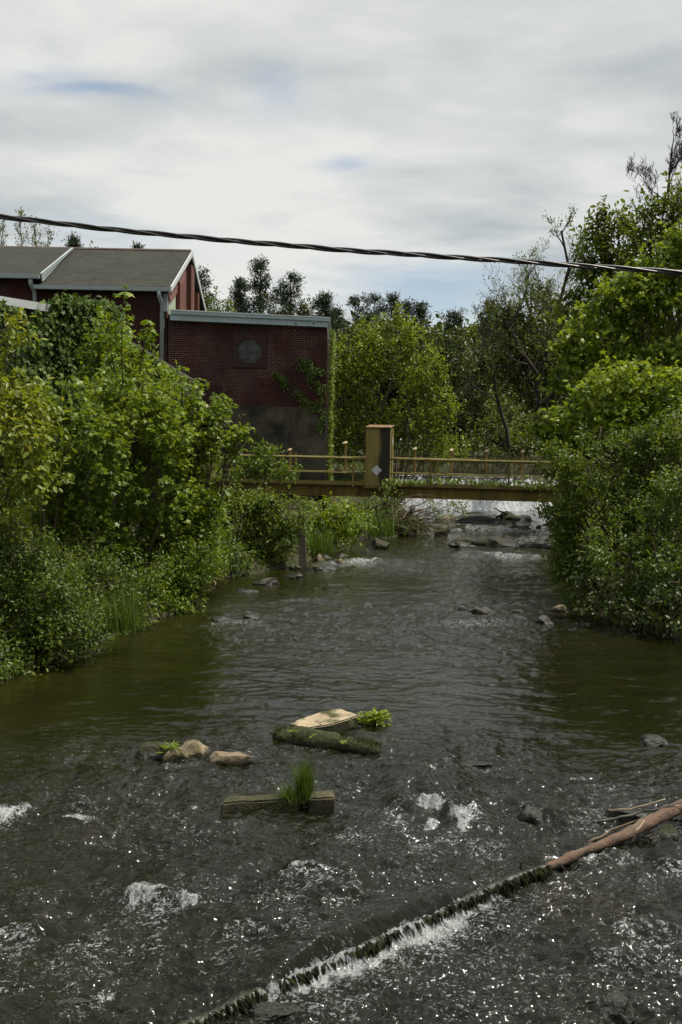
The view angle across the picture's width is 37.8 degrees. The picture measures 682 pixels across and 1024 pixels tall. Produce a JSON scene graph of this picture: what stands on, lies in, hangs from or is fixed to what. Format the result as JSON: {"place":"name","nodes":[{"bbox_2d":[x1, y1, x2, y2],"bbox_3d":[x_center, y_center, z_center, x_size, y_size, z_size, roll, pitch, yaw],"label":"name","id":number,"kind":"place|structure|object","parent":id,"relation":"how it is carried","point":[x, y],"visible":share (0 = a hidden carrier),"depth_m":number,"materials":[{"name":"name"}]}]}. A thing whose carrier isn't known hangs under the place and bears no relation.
{"place":"outdoors","nodes":[
{"label":"outdoors","id":0,"kind":"place"},
{"bbox_2d":[0,508,681,1023],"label":"river water","id":1,"kind":"structure","parent":0,"point":[562,714],"depth_m":7.99,"materials":[{"name":"liquid"}]},
{"bbox_2d":[55,994,90,1004],"bbox_3d":[-1.376,2.621,5.319,0.298,0.114,0.242,1,4,0],"label":"rock","id":2,"kind":"object","parent":1,"relation":"in","point":[77,1000],"visible":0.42,"depth_m":5.24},
{"bbox_2d":[135,742,171,760],"bbox_3d":[-1.702,2.280,9.292,0.429,0.292,0.280,-1,5,-32],"label":"rock","id":3,"kind":"object","parent":1,"relation":"in","point":[147,750],"visible":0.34,"depth_m":9.19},
{"bbox_2d":[161,747,188,762],"bbox_3d":[-1.540,2.312,9.206,0.298,0.291,0.200,0,4,-13],"label":"rock","id":4,"kind":"object","parent":1,"relation":"in","point":[180,754],"visible":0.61,"depth_m":9.12,"materials":[{"name":"beige stone"}]},
{"bbox_2d":[181,739,210,758],"bbox_3d":[-1.449,2.297,9.352,0.413,0.321,0.303,3,4,21],"label":"rock","id":5,"kind":"object","parent":1,"relation":"in","point":[195,749],"visible":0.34,"depth_m":9.25,"materials":[{"name":"beige stone"}]},
{"bbox_2d":[207,751,258,765],"bbox_3d":[-1.007,2.327,9.183,0.478,0.232,0.318,-1,4,-21],"label":"rock","id":6,"kind":"object","parent":1,"relation":"in","point":[238,758],"visible":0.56,"depth_m":9.08,"materials":[{"name":"beige stone"}]},
{"bbox_2d":[221,793,300,812],"bbox_3d":[-0.636,2.467,7.918,0.679,0.435,0.165,0,4,-15],"label":"stone block","id":7,"kind":"object","parent":1,"relation":"in","point":[273,803],"depth_m":7.86,"materials":[{"name":"stone"}]},
{"bbox_2d":[270,778,305,804],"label":"grass tuft","id":8,"kind":"object","parent":7,"relation":"on","point":[287,794],"visible":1,"depth_m":7.91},
{"bbox_2d":[251,577,279,585],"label":"rock","id":9,"kind":"object","parent":1,"relation":"in","point":[269,581],"visible":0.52,"depth_m":20.47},
{"bbox_2d":[245,1002,301,1023],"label":"rock","id":10,"kind":"object","parent":1,"relation":"in","point":[267,1012],"visible":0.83,"depth_m":5.18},
{"bbox_2d":[301,801,308,807],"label":"root clod","id":11,"kind":"object","parent":1,"relation":"in","point":[304,804],"visible":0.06,"depth_m":8.01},
{"bbox_2d":[286,754,328,802],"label":"grass tuft","id":12,"kind":"object","parent":11,"relation":"on","point":[304,778],"visible":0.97,"depth_m":7.93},
{"bbox_2d":[309,790,335,814],"bbox_3d":[-0.155,2.462,7.947,0.218,0.455,0.201,1,4,0],"label":"stone block","id":13,"kind":"object","parent":1,"relation":"in","point":[321,802],"depth_m":7.86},
{"bbox_2d":[290,709,357,732],"bbox_3d":[-0.174,2.280,10.289,0.395,0.313,0.820,5,5,40],"label":"concrete slab","id":14,"kind":"object","parent":1,"relation":"in","point":[338,720],"depth_m":10.23,"materials":[{"name":"concrete"}]},
{"bbox_2d":[270,724,387,754],"bbox_3d":[-0.105,2.262,9.748,1.242,0.250,0.295,3,5,24],"label":"mossy log","id":15,"kind":"object","parent":1,"relation":"in","point":[322,738],"visible":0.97,"depth_m":9.71,"materials":[{"name":"wood"}]},
{"bbox_2d":[357,707,392,726],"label":"weed","id":16,"kind":"object","parent":1,"relation":"on","point":[375,718],"visible":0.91,"depth_m":10.45,"materials":[{"name":"green plant"}]},
{"bbox_2d":[366,538,389,548],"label":"rock","id":17,"kind":"object","parent":1,"relation":"in","point":[375,543],"visible":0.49,"depth_m":27.34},
{"bbox_2d":[370,494,459,535],"bbox_3d":[2.306,0.135,31.422,2.836,1.341,2.698,1,4,0],"label":"dead brush","id":18,"kind":"object","parent":1,"relation":"on","point":[410,511],"visible":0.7,"depth_m":31.50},
{"bbox_2d":[177,798,681,1023],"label":"fallen log","id":19,"kind":"object","parent":1,"relation":"on","point":[243,1002],"visible":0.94,"depth_m":6.36,"materials":[{"name":"red wood"}]},
{"bbox_2d":[448,541,474,547],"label":"rock","id":20,"kind":"object","parent":1,"relation":"in","point":[460,544],"visible":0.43,"depth_m":28.10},
{"bbox_2d":[460,760,492,767],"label":"rock","id":21,"kind":"object","parent":1,"relation":"in","point":[476,763],"visible":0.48,"depth_m":9.23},
{"bbox_2d":[456,516,502,522],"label":"rock","id":22,"kind":"object","parent":1,"relation":"in","point":[478,519],"visible":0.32,"depth_m":36.31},
{"bbox_2d":[486,536,519,546],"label":"rock","id":23,"kind":"object","parent":1,"relation":"in","point":[494,541],"visible":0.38,"depth_m":28.30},
{"bbox_2d":[517,806,542,822],"bbox_3d":[1.558,2.449,7.959,0.312,0.192,0.200,1,4,0],"label":"rock","id":24,"kind":"object","parent":1,"relation":"in","point":[532,814],"visible":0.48,"depth_m":7.90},
{"bbox_2d":[518,543,554,548],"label":"rock","id":25,"kind":"object","parent":1,"relation":"in","point":[537,545],"visible":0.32,"depth_m":28.00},
{"bbox_2d":[598,988,635,1023],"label":"rock","id":26,"kind":"object","parent":1,"relation":"in","point":[616,1006],"visible":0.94,"depth_m":5.23,"materials":[{"name":"stone"}]},
{"bbox_2d":[587,813,652,841],"bbox_3d":[2.140,2.431,7.661,0.785,0.086,0.050,-2,5,-37],"label":"driftwood stick","id":27,"kind":"object","parent":1,"relation":"on","point":[607,833],"visible":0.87,"depth_m":7.61,"materials":[{"name":"brown wood"}]},
{"bbox_2d":[605,807,642,821],"bbox_3d":[2.290,2.476,8.017,0.311,0.193,0.206,3,4,20],"label":"rock","id":28,"kind":"object","parent":1,"relation":"in","point":[619,813],"visible":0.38,"depth_m":7.95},
{"bbox_2d":[597,801,681,822],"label":"driftwood stick","id":29,"kind":"object","parent":1,"relation":"on","point":[618,817],"visible":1,"depth_m":7.78,"materials":[{"name":"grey wood"}]},
{"bbox_2d":[639,734,667,745],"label":"rock","id":30,"kind":"object","parent":1,"relation":"in","point":[652,739],"visible":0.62,"depth_m":10.02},
{"bbox_2d":[648,824,678,840],"bbox_3d":[2.437,2.498,7.575,0.263,0.235,0.162,0,4,-17],"label":"rock","id":31,"kind":"object","parent":1,"relation":"in","point":[665,831],"visible":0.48,"depth_m":7.54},
{"bbox_2d":[0,214,681,274],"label":"overhead cable","id":32,"kind":"object","parent":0,"point":[339,249],"visible":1,"depth_m":8.84,"materials":[{"name":"rubber"}]},
{"bbox_2d":[0,442,681,680],"bbox_3d":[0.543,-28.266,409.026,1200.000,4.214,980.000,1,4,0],"label":"ground","id":33,"kind":"structure","parent":0,"point":[257,567],"depth_m":24.05,"materials":[{"name":"plant"}]},
{"bbox_2d":[14,207,32,245],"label":"budding tree","id":34,"kind":"object","parent":33,"relation":"on","point":[19,226],"visible":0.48,"depth_m":72.78,"materials":[{"name":"green plant"}]},
{"bbox_2d":[28,215,44,246],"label":"budding tree","id":35,"kind":"object","parent":33,"relation":"on","point":[34,233],"visible":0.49,"depth_m":72.56,"materials":[{"name":"green plant"}]},
{"bbox_2d":[0,307,77,544],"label":"box elder","id":36,"kind":"object","parent":33,"relation":"on","point":[29,479],"visible":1,"depth_m":12.52,"materials":[{"name":"green plant"}]},
{"bbox_2d":[0,510,122,682],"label":"weedy shrub","id":37,"kind":"object","parent":33,"relation":"on","point":[47,628],"visible":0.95,"depth_m":12.84,"materials":[{"name":"green plant"}]},
{"bbox_2d":[62,231,83,246],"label":"pine tree","id":38,"kind":"object","parent":33,"relation":"on","point":[73,241],"visible":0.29,"depth_m":78.59,"materials":[{"name":"green plant"}]},
{"bbox_2d":[2,375,148,576],"bbox_3d":[-4.474,-0.412,16.447,2.671,3.655,2.135,1,4,0],"label":"maple sapling","id":39,"kind":"object","parent":33,"relation":"on","point":[72,500],"visible":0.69,"depth_m":16.23,"materials":[{"name":"green plant"}]},
{"bbox_2d":[0,296,198,534],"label":"ivy covered shed","id":40,"kind":"structure","parent":33,"relation":"on","point":[29,307],"depth_m":25.16,"materials":[{"name":"plant"}]},
{"bbox_2d":[0,289,180,516],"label":"ivy","id":41,"kind":"object","parent":40,"relation":"hanging from","point":[73,308],"visible":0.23,"depth_m":24.85,"materials":[{"name":"green plant"}]},
{"bbox_2d":[35,516,171,640],"bbox_3d":[-3.834,1.104,15.678,2.126,2.100,2.664,1,4,0],"label":"weedy shrub","id":42,"kind":"object","parent":33,"relation":"on","point":[103,570],"visible":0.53,"depth_m":15.66,"materials":[{"name":"green plant"}]},
{"bbox_2d":[71,316,186,541],"bbox_3d":[-4.685,-1.605,22.161,2.641,5.422,1.768,1,4,0],"label":"dense bush","id":43,"kind":"object","parent":33,"relation":"on","point":[92,346],"visible":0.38,"depth_m":21.99,"materials":[{"name":"green plant"}]},
{"bbox_2d":[63,353,212,570],"bbox_3d":[-3.570,-0.707,17.536,2.645,4.202,2.263,1,4,0],"label":"maple sapling","id":44,"kind":"object","parent":33,"relation":"on","point":[145,407],"visible":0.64,"depth_m":17.15,"materials":[{"name":"green plant"}]},
{"bbox_2d":[94,305,126,379],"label":"vine shoot","id":45,"kind":"object","parent":44,"relation":"attached to","point":[109,332],"visible":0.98,"depth_m":16.36,"materials":[{"name":"green plant"}]},
{"bbox_2d":[112,284,134,396],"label":"vine shoot","id":46,"kind":"object","parent":44,"relation":"attached to","point":[115,353],"visible":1,"depth_m":16.33,"materials":[{"name":"green plant"}]},
{"bbox_2d":[130,320,160,382],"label":"vine shoot","id":47,"kind":"object","parent":44,"relation":"attached to","point":[146,338],"visible":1,"depth_m":16.35,"materials":[{"name":"green plant"}]},
{"bbox_2d":[187,378,208,426],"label":"vine shoot","id":48,"kind":"object","parent":44,"relation":"attached to","point":[197,396],"visible":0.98,"depth_m":17.71,"materials":[{"name":"green plant"}]},
{"bbox_2d":[197,397,231,437],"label":"vine shoot","id":49,"kind":"object","parent":44,"relation":"attached to","point":[210,429],"visible":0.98,"depth_m":17.72,"materials":[{"name":"green plant"}]},
{"bbox_2d":[0,246,330,499],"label":"brick building","id":50,"kind":"structure","parent":33,"relation":"on","point":[237,357],"depth_m":38.76,"materials":[{"name":"brick"}]},
{"bbox_2d":[272,354,334,434],"bbox_3d":[-1.504,-4.572,38.670,2.498,3.168,0.316,1,4,0],"label":"ivy","id":51,"kind":"object","parent":50,"relation":"attached to","point":[306,367],"visible":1,"depth_m":38.63,"materials":[{"name":"green plant"}]},
{"bbox_2d":[326,329,336,498],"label":"ivy","id":52,"kind":"object","parent":50,"relation":"attached to","point":[331,392],"visible":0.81,"depth_m":39.18,"materials":[{"name":"green plant"}]},
{"bbox_2d":[128,497,232,614],"bbox_3d":[-2.907,0.828,17.759,1.908,2.205,3.366,1,4,0],"label":"water shrub","id":53,"kind":"object","parent":33,"relation":"on","point":[185,568],"visible":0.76,"depth_m":17.48,"materials":[{"name":"green plant"}]},
{"bbox_2d":[198,266,222,311],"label":"pine tree","id":54,"kind":"object","parent":33,"relation":"on","point":[205,283],"visible":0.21,"depth_m":70.89,"materials":[{"name":"green plant"}]},
{"bbox_2d":[203,286,236,312],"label":"tree","id":55,"kind":"object","parent":33,"relation":"on","point":[227,306],"visible":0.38,"depth_m":68.89,"materials":[{"name":"green plant"}]},
{"bbox_2d":[206,526,233,575],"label":"grass clump","id":56,"kind":"object","parent":33,"relation":"on","point":[224,549],"visible":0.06,"depth_m":20.36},
{"bbox_2d":[227,276,252,312],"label":"pine tree","id":57,"kind":"object","parent":33,"relation":"on","point":[240,284],"visible":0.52,"depth_m":78.73,"materials":[{"name":"green plant"}]},
{"bbox_2d":[208,438,302,532],"bbox_3d":[-2.145,-0.369,24.456,2.408,2.930,1.218,1,4,0],"label":"bank bush","id":58,"kind":"object","parent":33,"relation":"on","point":[251,465],"visible":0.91,"depth_m":24.30,"materials":[{"name":"green plant"}]},
{"bbox_2d":[233,254,280,313],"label":"pine tree","id":59,"kind":"object","parent":33,"relation":"on","point":[260,267],"visible":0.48,"depth_m":72.78,"materials":[{"name":"green plant"}]},
{"bbox_2d":[210,482,319,576],"bbox_3d":[-1.931,0.519,22.359,2.934,2.297,3.031,1,4,0],"label":"bank bush","id":60,"kind":"object","parent":33,"relation":"on","point":[256,509],"visible":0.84,"depth_m":22.84,"materials":[{"name":"green plant"}]},
{"bbox_2d":[255,291,318,315],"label":"tree","id":61,"kind":"object","parent":33,"relation":"on","point":[299,311],"visible":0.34,"depth_m":70.92,"materials":[{"name":"green plant"}]},
{"bbox_2d":[266,268,317,315],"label":"pine tree","id":62,"kind":"object","parent":33,"relation":"on","point":[284,294],"visible":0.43,"depth_m":70.80,"materials":[{"name":"green plant"}]},
{"bbox_2d":[296,515,307,567],"bbox_3d":[-0.906,0.779,23.215,0.308,1.461,0.354,1,4,0],"label":"leaning post","id":63,"kind":"object","parent":33,"relation":"on","point":[302,556],"visible":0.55,"depth_m":23.15,"materials":[{"name":"grey wood"}]},
{"bbox_2d":[305,526,339,555],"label":"grass clump","id":64,"kind":"object","parent":33,"relation":"on","point":[322,544],"visible":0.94,"depth_m":25.03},
{"bbox_2d":[308,289,344,354],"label":"pine tree","id":65,"kind":"object","parent":33,"relation":"on","point":[322,303],"visible":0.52,"depth_m":68.85,"materials":[{"name":"green plant"}]},
{"bbox_2d":[0,462,681,673],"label":"ground cover","id":66,"kind":"object","parent":33,"relation":"on","point":[153,597],"visible":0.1,"depth_m":22.26,"materials":[{"name":"green plant"}]},
{"bbox_2d":[89,578,146,638],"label":"grass clump","id":67,"kind":"object","parent":66,"relation":"on","point":[119,623],"visible":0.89,"depth_m":13.69,"materials":[{"name":"plant"}]},
{"bbox_2d":[128,359,255,599],"bbox_3d":[-2.761,-0.576,18.233,2.392,4.412,1.538,1,4,0],"label":"maple sapling","id":68,"kind":"object","parent":66,"relation":"on","point":[233,452],"visible":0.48,"depth_m":18.07,"materials":[{"name":"green plant"}]},
{"bbox_2d":[171,366,191,422],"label":"vine shoot","id":69,"kind":"object","parent":68,"relation":"attached to","point":[186,401],"visible":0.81,"depth_m":17.69,"materials":[{"name":"green plant"}]},
{"bbox_2d":[197,426,254,457],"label":"vine shoot","id":70,"kind":"object","parent":68,"relation":"attached to","point":[221,444],"visible":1,"depth_m":17.75,"materials":[{"name":"green plant"}]},
{"bbox_2d":[328,329,353,469],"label":"willow tree","id":71,"kind":"object","parent":33,"relation":"on","point":[339,393],"visible":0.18,"depth_m":44.66,"materials":[{"name":"green plant"}]},
{"bbox_2d":[304,491,381,551],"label":"bank bush","id":72,"kind":"object","parent":33,"relation":"on","point":[345,532],"visible":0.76,"depth_m":26.19,"materials":[{"name":"green plant"}]},
{"bbox_2d":[329,305,357,438],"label":"pine tree","id":73,"kind":"object","parent":33,"relation":"on","point":[340,314],"visible":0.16,"depth_m":74.99,"materials":[{"name":"green plant"}]},
{"bbox_2d":[329,318,366,418],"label":"tree","id":74,"kind":"object","parent":33,"relation":"on","point":[351,327],"visible":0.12,"depth_m":77.31,"materials":[{"name":"green plant"}]},
{"bbox_2d":[336,290,392,444],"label":"pine tree","id":75,"kind":"object","parent":33,"relation":"on","point":[354,301],"visible":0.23,"depth_m":82.87,"materials":[{"name":"green plant"}]},
{"bbox_2d":[362,292,396,424],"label":"pine tree","id":76,"kind":"object","parent":33,"relation":"on","point":[379,308],"visible":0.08,"depth_m":86.63,"materials":[{"name":"green plant"}]},
{"bbox_2d":[361,508,398,537],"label":"grass clump","id":77,"kind":"object","parent":33,"relation":"on","point":[384,530],"visible":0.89,"depth_m":29.58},
{"bbox_2d":[377,290,408,421],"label":"pine tree","id":78,"kind":"object","parent":33,"relation":"on","point":[392,298],"visible":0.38,"depth_m":82.95,"materials":[{"name":"green plant"}]},
{"bbox_2d":[346,312,441,449],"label":"tree","id":79,"kind":"object","parent":33,"relation":"on","point":[394,330],"visible":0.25,"depth_m":79.19,"materials":[{"name":"green plant"}]},
{"bbox_2d":[327,299,473,501],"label":"willow tree","id":80,"kind":"object","parent":33,"relation":"on","point":[371,349],"visible":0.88,"depth_m":42.45,"materials":[{"name":"green plant"}]},
{"bbox_2d":[391,296,417,447],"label":"pine tree","id":81,"kind":"object","parent":33,"relation":"on","point":[407,304],"visible":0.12,"depth_m":86.72,"materials":[{"name":"green plant"}]},
{"bbox_2d":[203,425,610,509],"bbox_3d":[2.009,-1.261,36.456,15.684,3.913,1.440,2,4,10],"label":"footbridge","id":82,"kind":"object","parent":33,"relation":"on","point":[379,458],"visible":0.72,"depth_m":35.94,"materials":[{"name":"wood"}]},
{"bbox_2d":[376,475,555,495],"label":"creeper","id":83,"kind":"object","parent":82,"relation":"attached to","point":[491,483],"visible":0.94,"depth_m":35.52,"materials":[{"name":"green plant"}]},
{"bbox_2d":[368,484,469,535],"bbox_3d":[2.627,-0.043,31.778,3.778,1.732,1.509,-1,5,-23],"label":"overhanging bush","id":84,"kind":"object","parent":33,"relation":"on","point":[435,515],"visible":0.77,"depth_m":31.51,"materials":[{"name":"green plant"}]},
{"bbox_2d":[395,298,443,443],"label":"pine tree","id":85,"kind":"object","parent":33,"relation":"on","point":[419,310],"visible":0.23,"depth_m":82.77,"materials":[{"name":"green plant"}]},
{"bbox_2d":[434,522,448,535],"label":"rock","id":86,"kind":"object","parent":33,"relation":"on","point":[441,531],"visible":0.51,"depth_m":31.93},
{"bbox_2d":[412,325,478,454],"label":"round tree","id":87,"kind":"object","parent":33,"relation":"on","point":[438,340],"visible":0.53,"depth_m":62.26,"materials":[{"name":"green plant"}]},
{"bbox_2d":[419,307,486,449],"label":"pine tree","id":88,"kind":"object","parent":33,"relation":"on","point":[453,317],"visible":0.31,"depth_m":80.82,"materials":[{"name":"green plant"}]},
{"bbox_2d":[445,298,512,456],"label":"half bare tree","id":89,"kind":"object","parent":33,"relation":"on","point":[506,429],"visible":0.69,"depth_m":53.91,"materials":[{"name":"green plant"}]},
{"bbox_2d":[427,337,553,456],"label":"shade tree","id":90,"kind":"object","parent":33,"relation":"on","point":[460,422],"visible":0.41,"depth_m":64.48,"materials":[{"name":"green plant"}]},
{"bbox_2d":[470,294,514,452],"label":"pine tree","id":91,"kind":"object","parent":33,"relation":"on","point":[486,330],"visible":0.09,"depth_m":76.95,"materials":[{"name":"green plant"}]},
{"bbox_2d":[454,380,534,457],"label":"willow bush","id":92,"kind":"object","parent":33,"relation":"on","point":[511,431],"visible":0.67,"depth_m":57.79,"materials":[{"name":"green plant"}]},
{"bbox_2d":[393,474,599,510],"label":"spillway dam","id":93,"kind":"structure","parent":33,"relation":"on","point":[504,505],"depth_m":44.46,"materials":[{"name":"concrete"}]},
{"bbox_2d":[393,427,602,459],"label":"alder bush","id":94,"kind":"object","parent":33,"relation":"on","point":[515,449],"visible":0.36,"depth_m":54.73,"materials":[{"name":"green plant"}]},
{"bbox_2d":[332,452,676,472],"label":"reeds","id":95,"kind":"object","parent":33,"relation":"on","point":[507,457],"visible":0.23,"depth_m":50.55,"materials":[{"name":"plant"}]},
{"bbox_2d":[328,310,681,449],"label":"distant woods","id":96,"kind":"object","parent":33,"relation":"on","point":[470,329],"visible":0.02,"depth_m":85.11,"materials":[{"name":"green plant"}]},
{"bbox_2d":[500,511,520,520],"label":"rock","id":97,"kind":"object","parent":33,"relation":"on","point":[510,516],"visible":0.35,"depth_m":38.23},
{"bbox_2d":[475,262,582,470],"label":"half bare tree","id":98,"kind":"object","parent":33,"relation":"on","point":[537,394],"visible":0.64,"depth_m":45.34,"materials":[{"name":"green plant"}]},
{"bbox_2d":[478,278,584,432],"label":"shade tree","id":99,"kind":"object","parent":33,"relation":"on","point":[529,346],"visible":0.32,"depth_m":47.42,"materials":[{"name":"green plant"}]},
{"bbox_2d":[498,236,573,422],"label":"half bare tree","id":100,"kind":"object","parent":33,"relation":"on","point":[524,267],"visible":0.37,"depth_m":52.04,"materials":[{"name":"green plant"}]},
{"bbox_2d":[512,205,627,479],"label":"half bare tree","id":101,"kind":"object","parent":33,"relation":"on","point":[544,302],"visible":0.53,"depth_m":40.24,"materials":[{"name":"green plant"}]},
{"bbox_2d":[546,427,607,546],"bbox_3d":[6.922,-0.578,28.466,2.094,4.803,1.979,1,4,0],"label":"bank bush","id":102,"kind":"object","parent":33,"relation":"on","point":[559,479],"visible":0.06,"depth_m":28.41,"materials":[{"name":"green plant"}]},
{"bbox_2d":[536,195,658,481],"bbox_3d":[9.589,-6.186,36.696,4.676,10.907,2.552,1,4,0],"label":"tall tree","id":103,"kind":"object","parent":33,"relation":"on","point":[605,250],"visible":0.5,"depth_m":36.19,"materials":[{"name":"green plant"}]},
{"bbox_2d":[520,217,681,527],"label":"maple","id":104,"kind":"object","parent":33,"relation":"on","point":[629,368],"visible":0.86,"depth_m":21.40,"materials":[{"name":"green plant"}]},
{"bbox_2d":[527,403,681,609],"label":"streamside shrub","id":105,"kind":"object","parent":33,"relation":"on","point":[664,496],"visible":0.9,"depth_m":18.41,"materials":[{"name":"green plant"}]},
{"bbox_2d":[557,556,681,638],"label":"willow shrub","id":106,"kind":"object","parent":33,"relation":"on","point":[669,600],"visible":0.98,"depth_m":16.04,"materials":[{"name":"green plant"}]},
{"bbox_2d":[613,165,681,477],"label":"tall tree","id":107,"kind":"object","parent":33,"relation":"on","point":[648,231],"visible":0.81,"depth_m":33.22,"materials":[{"name":"green plant"}]},
{"bbox_2d":[626,110,681,483],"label":"dead tree","id":108,"kind":"object","parent":33,"relation":"on","point":[670,167],"visible":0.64,"depth_m":34.43,"materials":[{"name":"grey plant"}]},
{"bbox_2d":[0,0,681,439],"label":"sky","id":109,"kind":"structure","parent":0,"point":[452,127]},
{"bbox_2d":[394,470,592,475],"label":"pond water","id":110,"kind":"structure","parent":0,"point":[484,472],"depth_m":47.97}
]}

